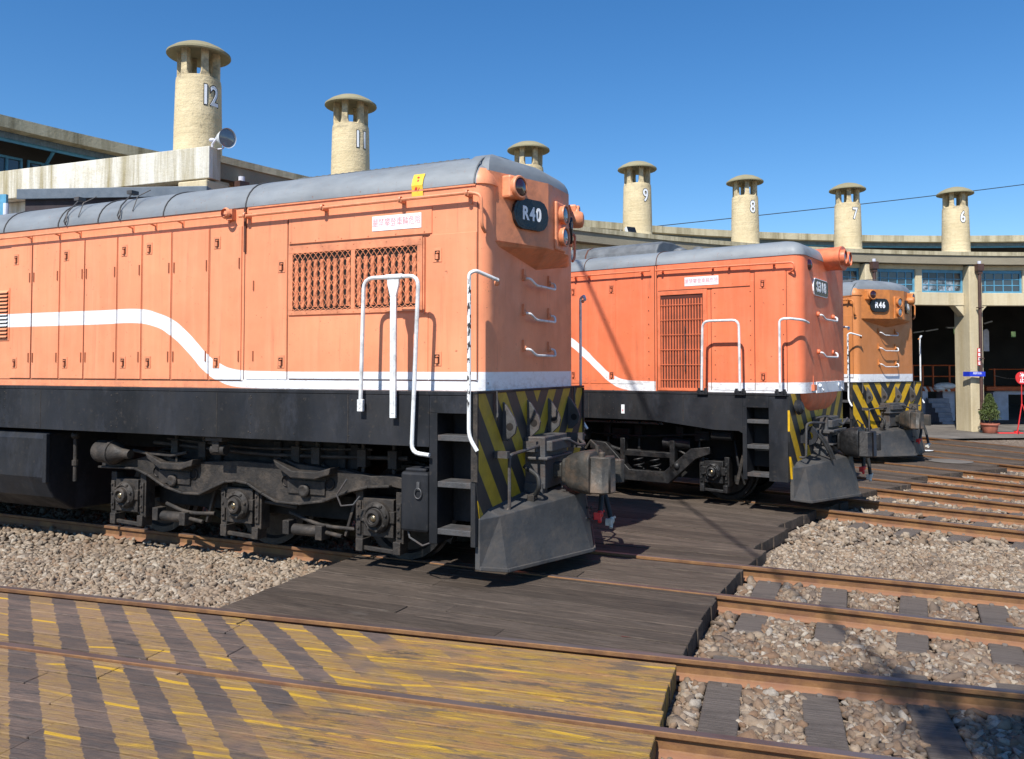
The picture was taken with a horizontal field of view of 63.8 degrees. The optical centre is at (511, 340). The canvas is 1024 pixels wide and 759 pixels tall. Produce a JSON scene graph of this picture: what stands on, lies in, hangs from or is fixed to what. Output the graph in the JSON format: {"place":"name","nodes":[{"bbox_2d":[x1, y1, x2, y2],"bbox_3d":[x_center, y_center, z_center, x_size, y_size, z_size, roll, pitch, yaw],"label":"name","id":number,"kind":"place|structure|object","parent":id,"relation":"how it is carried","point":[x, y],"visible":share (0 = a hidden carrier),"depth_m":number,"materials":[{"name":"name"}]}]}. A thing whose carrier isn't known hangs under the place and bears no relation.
{"place":"outdoors","nodes":[
{"label":"outdoors","id":0,"kind":"place"},
{"bbox_2d":[0,431,1023,750],"bbox_3d":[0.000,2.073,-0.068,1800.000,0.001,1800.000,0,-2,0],"label":"ground","id":1,"kind":"structure","parent":0,"point":[992,441],"depth_m":9.77,"materials":[{"name":"grey gravel"}]},
{"bbox_2d":[0,186,212,214],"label":"lean to shed","id":2,"kind":"object","parent":1,"relation":"on","point":[43,199],"visible":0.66,"depth_m":12.97,"materials":[{"name":"grey metal"}]},
{"bbox_2d":[0,593,675,758],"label":"painted crossing","id":3,"kind":"object","parent":1,"relation":"on","point":[56,707],"visible":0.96,"depth_m":4.86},
{"bbox_2d":[220,531,765,656],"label":"timber deck","id":4,"kind":"structure","parent":1,"relation":"on","point":[384,591],"depth_m":6.93,"materials":[{"name":"grey wood"}]},
{"bbox_2d":[0,586,1023,758],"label":"railway track","id":5,"kind":"structure","parent":1,"relation":"on","point":[822,689],"depth_m":4.99,"materials":[{"name":"brown metal"}]},
{"bbox_2d":[0,542,1023,758],"bbox_3d":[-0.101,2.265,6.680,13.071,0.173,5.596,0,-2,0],"label":"ballast gravel","id":6,"kind":"structure","parent":1,"relation":"on","point":[188,575],"depth_m":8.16,"materials":[{"name":"grey gravel"}]},
{"bbox_2d":[0,503,1023,666],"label":"railway track","id":7,"kind":"structure","parent":1,"relation":"on","point":[913,626],"depth_m":7.17,"materials":[{"name":"brown metal"}]},
{"bbox_2d":[0,154,623,572],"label":"diesel locomotive","id":8,"kind":"object","parent":7,"relation":"on","point":[382,356],"visible":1,"depth_m":8.22,"materials":[{"name":"paint"}]},
{"bbox_2d":[9,246,32,377],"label":"access door","id":9,"kind":"structure","parent":8,"relation":"in","point":[21,257],"depth_m":9.91,"materials":[{"name":"paint"}]},
{"bbox_2d":[31,243,60,377],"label":"access door","id":10,"kind":"structure","parent":8,"relation":"in","point":[46,257],"depth_m":9.73,"materials":[{"name":"paint"}]},
{"bbox_2d":[58,241,84,378],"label":"access door","id":11,"kind":"structure","parent":8,"relation":"in","point":[72,268],"depth_m":9.54,"materials":[{"name":"paint"}]},
{"bbox_2d":[83,238,117,378],"bbox_3d":[-4.686,-0.366,9.357,0.526,1.590,0.033,-1,-2,25],"label":"access door","id":12,"kind":"structure","parent":8,"relation":"in","point":[101,255],"depth_m":9.34,"materials":[{"name":"paint"}]},
{"bbox_2d":[116,235,142,378],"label":"access door","id":13,"kind":"structure","parent":8,"relation":"in","point":[129,289],"depth_m":9.15,"materials":[{"name":"paint"}]},
{"bbox_2d":[141,233,171,378],"bbox_3d":[-3.892,-0.378,8.981,0.436,1.590,0.046,-1,-2,25],"label":"access door","id":14,"kind":"structure","parent":8,"relation":"in","point":[157,248],"depth_m":8.98,"materials":[{"name":"paint"}]},
{"bbox_2d":[171,229,209,379],"bbox_3d":[-3.443,-0.385,8.785,0.531,1.590,0.033,-1,-2,25],"label":"access door","id":15,"kind":"structure","parent":8,"relation":"in","point":[190,249],"depth_m":8.77,"materials":[{"name":"paint"}]},
{"bbox_2d":[208,226,242,379],"bbox_3d":[-2.995,-0.392,8.571,0.441,1.590,0.046,-1,-2,25],"label":"access door","id":16,"kind":"structure","parent":8,"relation":"in","point":[225,289],"depth_m":8.56,"materials":[{"name":"paint"}]},
{"bbox_2d":[246,219,287,379],"bbox_3d":[-2.494,-0.414,8.346,0.515,1.610,0.040,-1,-2,25],"label":"access door","id":17,"kind":"structure","parent":8,"relation":"in","point":[266,340],"depth_m":8.34,"materials":[{"name":"paint"}]},
{"bbox_2d":[428,231,476,379],"bbox_3d":[-0.542,-0.314,7.444,0.495,1.330,0.040,-1,-2,25],"label":"access door","id":18,"kind":"structure","parent":8,"relation":"in","point":[452,256],"depth_m":7.45,"materials":[{"name":"paint"}]},
{"bbox_2d":[0,471,1023,546],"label":"ballast gravel","id":19,"kind":"structure","parent":1,"relation":"on","point":[823,532],"depth_m":10.12,"materials":[{"name":"grey gravel"}]},
{"bbox_2d":[588,505,787,551],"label":"timber deck","id":20,"kind":"structure","parent":1,"relation":"on","point":[693,529],"depth_m":9.82,"materials":[{"name":"grey wood"}]},
{"bbox_2d":[586,477,865,530],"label":"timber deck","id":21,"kind":"structure","parent":1,"relation":"on","point":[790,518],"depth_m":11.63,"materials":[{"name":"grey wood"}]},
{"bbox_2d":[617,481,1023,548],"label":"railway track","id":22,"kind":"structure","parent":1,"relation":"on","point":[884,516],"depth_m":10.80,"materials":[{"name":"brown metal"}]},
{"bbox_2d":[571,241,880,502],"bbox_3d":[-0.343,0.463,15.154,13.188,3.937,2.816,-1,-2,36],"label":"diesel locomotive","id":23,"kind":"object","parent":22,"relation":"on","point":[718,372],"visible":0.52,"depth_m":11.61,"materials":[{"name":"paint"}]},
{"bbox_2d":[571,281,587,382],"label":"access door","id":24,"kind":"structure","parent":23,"relation":"in","point":[578,289],"depth_m":12.80,"materials":[{"name":"paint"}]},
{"bbox_2d":[590,279,615,383],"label":"access door","id":25,"kind":"structure","parent":23,"relation":"in","point":[602,292],"depth_m":12.55,"materials":[{"name":"paint"}]},
{"bbox_2d":[618,277,642,383],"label":"access door","id":26,"kind":"structure","parent":23,"relation":"in","point":[630,290],"depth_m":12.28,"materials":[{"name":"paint"}]},
{"bbox_2d":[657,289,707,390],"bbox_3d":[2.435,-0.007,11.792,0.762,1.440,0.040,-1,-2,36],"label":"slatted door","id":27,"kind":"structure","parent":23,"relation":"in","point":[681,314],"depth_m":11.79,"materials":[{"name":"paint"}]},
{"bbox_2d":[712,280,754,390],"bbox_3d":[3.055,-0.071,11.365,0.591,1.500,0.016,-1,-2,36],"label":"access door","id":28,"kind":"structure","parent":23,"relation":"in","point":[735,302],"depth_m":11.36,"materials":[{"name":"paint"}]},
{"bbox_2d":[755,269,786,390],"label":"access door","id":29,"kind":"structure","parent":23,"relation":"in","point":[770,297],"depth_m":11.06,"materials":[{"name":"paint"}]},
{"bbox_2d":[772,473,926,497],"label":"timber deck","id":30,"kind":"structure","parent":1,"relation":"on","point":[866,493],"depth_m":13.62,"materials":[{"name":"grey wood"}]},
{"bbox_2d":[853,456,1006,480],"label":"timber deck","id":31,"kind":"structure","parent":1,"relation":"on","point":[926,462],"depth_m":15.81,"materials":[{"name":"grey wood"}]},
{"bbox_2d":[853,459,1023,492],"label":"railway track","id":32,"kind":"structure","parent":1,"relation":"on","point":[990,481],"depth_m":14.60,"materials":[{"name":"brown metal"}]},
{"bbox_2d":[842,279,930,456],"bbox_3d":[4.440,0.754,22.232,2.702,3.812,13.734,1,-2,-34],"label":"diesel locomotive","id":33,"kind":"object","parent":32,"relation":"on","point":[882,393],"visible":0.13,"depth_m":16.90,"materials":[{"name":"paint"}]},
{"bbox_2d":[843,315,852,377],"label":"access door","id":34,"kind":"structure","parent":33,"relation":"in","point":[847,320],"depth_m":16.80,"materials":[{"name":"paint"}]},
{"bbox_2d":[857,476,1023,514],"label":"railway track","id":35,"kind":"structure","parent":1,"relation":"on","point":[959,499],"depth_m":12.66,"materials":[{"name":"brown metal"}]},
{"bbox_2d":[907,440,1023,466],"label":"timber deck","id":36,"kind":"structure","parent":1,"relation":"on","point":[950,448],"depth_m":18.75,"materials":[{"name":"wood"}]},
{"bbox_2d":[928,459,973,462],"bbox_3d":[9.050,2.477,16.978,0.840,0.006,0.840,0,-2,0],"label":"manhole cover","id":37,"kind":"object","parent":36,"relation":"on","point":[949,461],"visible":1,"depth_m":16.85,"materials":[{"name":"metal"}]},
{"bbox_2d":[917,449,1023,473],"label":"railway track","id":38,"kind":"structure","parent":1,"relation":"on","point":[1015,468],"depth_m":17.14,"materials":[{"name":"brown metal"}]},
{"bbox_2d":[922,436,1023,453],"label":"railway track","id":39,"kind":"structure","parent":1,"relation":"on","point":[930,439],"depth_m":20.61,"materials":[{"name":"brown metal"}]},
{"bbox_2d":[922,432,1023,438],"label":"apron","id":40,"kind":"object","parent":1,"relation":"on","point":[952,435],"visible":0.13,"depth_m":24.40,"materials":[{"name":"concrete"}]},
{"bbox_2d":[979,393,999,433],"bbox_3d":[14.675,2.211,25.288,0.645,1.246,0.620,0,-2,0],"label":"potted shrub","id":41,"kind":"object","parent":40,"relation":"on","point":[989,406],"visible":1,"depth_m":25.17,"materials":[{"name":"green plant"}]},
{"bbox_2d":[998,431,1023,433],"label":"base","id":42,"kind":"object","parent":40,"relation":"on","point":[1015,432],"visible":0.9,"depth_m":25.08,"materials":[{"name":"red metal"}]},
{"bbox_2d":[1015,372,1023,433],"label":"stand sign","id":43,"kind":"object","parent":40,"relation":"on","point":[1019,377],"visible":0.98,"depth_m":24.94,"materials":[{"name":"red metal"}]},
{"bbox_2d":[0,0,1023,235],"label":"sky","id":44,"kind":"structure","parent":0,"point":[894,99],"materials":[{"name":"blue"}]},
{"bbox_2d":[659,184,1023,225],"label":"overhead wire","id":45,"kind":"object","parent":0,"point":[831,207],"visible":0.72,"depth_m":34.45,"materials":[{"name":"black metal"}]},
{"bbox_2d":[923,404,1023,431],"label":"shed floor","id":46,"kind":"structure","parent":0,"point":[1011,424],"depth_m":29.05,"materials":[{"name":"concrete"}]},
{"bbox_2d":[0,40,1023,431],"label":"roundhouse","id":47,"kind":"structure","parent":46,"relation":"on","point":[960,280],"depth_m":24.98,"materials":[{"name":"concrete"}]},
{"bbox_2d":[0,154,22,170],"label":"window frame","id":48,"kind":"structure","parent":47,"relation":"in","point":[7,163],"depth_m":17.76,"materials":[{"name":"blue paint"}]},
{"bbox_2d":[27,160,50,167],"bbox_3d":[-10.364,-3.571,18.455,0.061,0.770,0.988,-1,-2,34],"label":"window frame","id":49,"kind":"structure","parent":47,"relation":"in","point":[30,164],"depth_m":18.17,"materials":[{"name":"blue paint"}]},
{"bbox_2d":[209,128,235,149],"bbox_3d":[-4.824,-3.349,13.736,0.324,0.331,0.436,2,-3,-42],"label":"floodlight","id":50,"kind":"object","parent":47,"relation":"attached to","point":[225,137],"visible":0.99,"depth_m":13.62,"materials":[{"name":"metal"}]},
{"bbox_2d":[620,226,636,232],"bbox_3d":[3.199,-3.019,22.805,0.300,0.239,0.465,1,-2,-30],"label":"floodlight","id":51,"kind":"object","parent":47,"relation":"on","point":[630,229],"visible":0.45,"depth_m":22.63,"materials":[{"name":"metal"}]},
{"bbox_2d":[843,268,858,279],"bbox_3d":[10.112,-1.916,25.504,1.459,0.730,0.080,1,-2,-17],"label":"window frame","id":52,"kind":"structure","parent":47,"relation":"in","point":[850,273],"depth_m":25.63,"materials":[{"name":"blue paint"}]},
{"bbox_2d":[877,269,914,291],"bbox_3d":[11.994,-1.902,25.930,1.459,0.730,0.080,0,-2,-9],"label":"window frame","id":53,"kind":"structure","parent":47,"relation":"in","point":[905,277],"depth_m":25.95,"materials":[{"name":"blue glass"}]},
{"bbox_2d":[922,269,962,292],"bbox_3d":[13.653,-1.893,26.188,1.459,0.730,0.080,0,-2,-9],"label":"window frame","id":54,"kind":"structure","parent":47,"relation":"in","point":[938,281],"depth_m":26.18,"materials":[{"name":"blue paint"}]},
{"bbox_2d":[963,372,984,375],"bbox_3d":[14.525,1.041,25.858,0.534,0.148,0.301,0,-2,0],"label":"platform sign","id":55,"kind":"object","parent":47,"relation":"attached to","point":[973,373],"visible":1,"depth_m":25.71,"materials":[{"name":"blue metal"}]},
{"bbox_2d":[977,348,979,364],"bbox_3d":[14.652,0.496,25.764,0.148,0.541,0.027,0,-2,0],"label":"vertical sign","id":56,"kind":"object","parent":47,"relation":"attached to","point":[978,356],"visible":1,"depth_m":25.76,"materials":[{"name":"red metal"}]},
{"bbox_2d":[983,329,988,350],"bbox_3d":[17.017,-0.029,29.547,0.198,0.798,0.060,0,-2,0],"label":"hanging panel","id":57,"kind":"object","parent":47,"relation":"hanging from","point":[985,339],"visible":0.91,"depth_m":29.52,"materials":[{"name":"grey metal"}]},
{"bbox_2d":[982,270,1021,292],"bbox_3d":[15.575,-1.888,26.354,1.459,0.730,0.080,0,-2,-1],"label":"window frame","id":58,"kind":"structure","parent":47,"relation":"in","point":[993,281],"depth_m":26.34,"materials":[{"name":"blue paint"}]},
{"bbox_2d":[913,365,955,420],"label":"work platform","id":59,"kind":"structure","parent":46,"relation":"on","point":[948,393],"depth_m":30.98,"materials":[{"name":"orange paint"}]},
{"bbox_2d":[933,382,955,390],"bbox_3d":[16.080,1.700,30.561,0.835,0.318,0.384,0,-2,0],"label":"tarpaulin","id":60,"kind":"object","parent":59,"relation":"on","point":[941,386],"visible":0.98,"depth_m":30.43,"materials":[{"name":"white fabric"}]},
{"bbox_2d":[926,398,953,423],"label":"staircase","id":61,"kind":"structure","parent":46,"relation":"on","point":[938,410],"depth_m":30.01,"materials":[{"name":"grey paint"}]},
{"bbox_2d":[984,369,1023,419],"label":"work platform","id":62,"kind":"structure","parent":46,"relation":"on","point":[1000,394],"depth_m":31.54,"materials":[{"name":"orange paint"}]}
]}

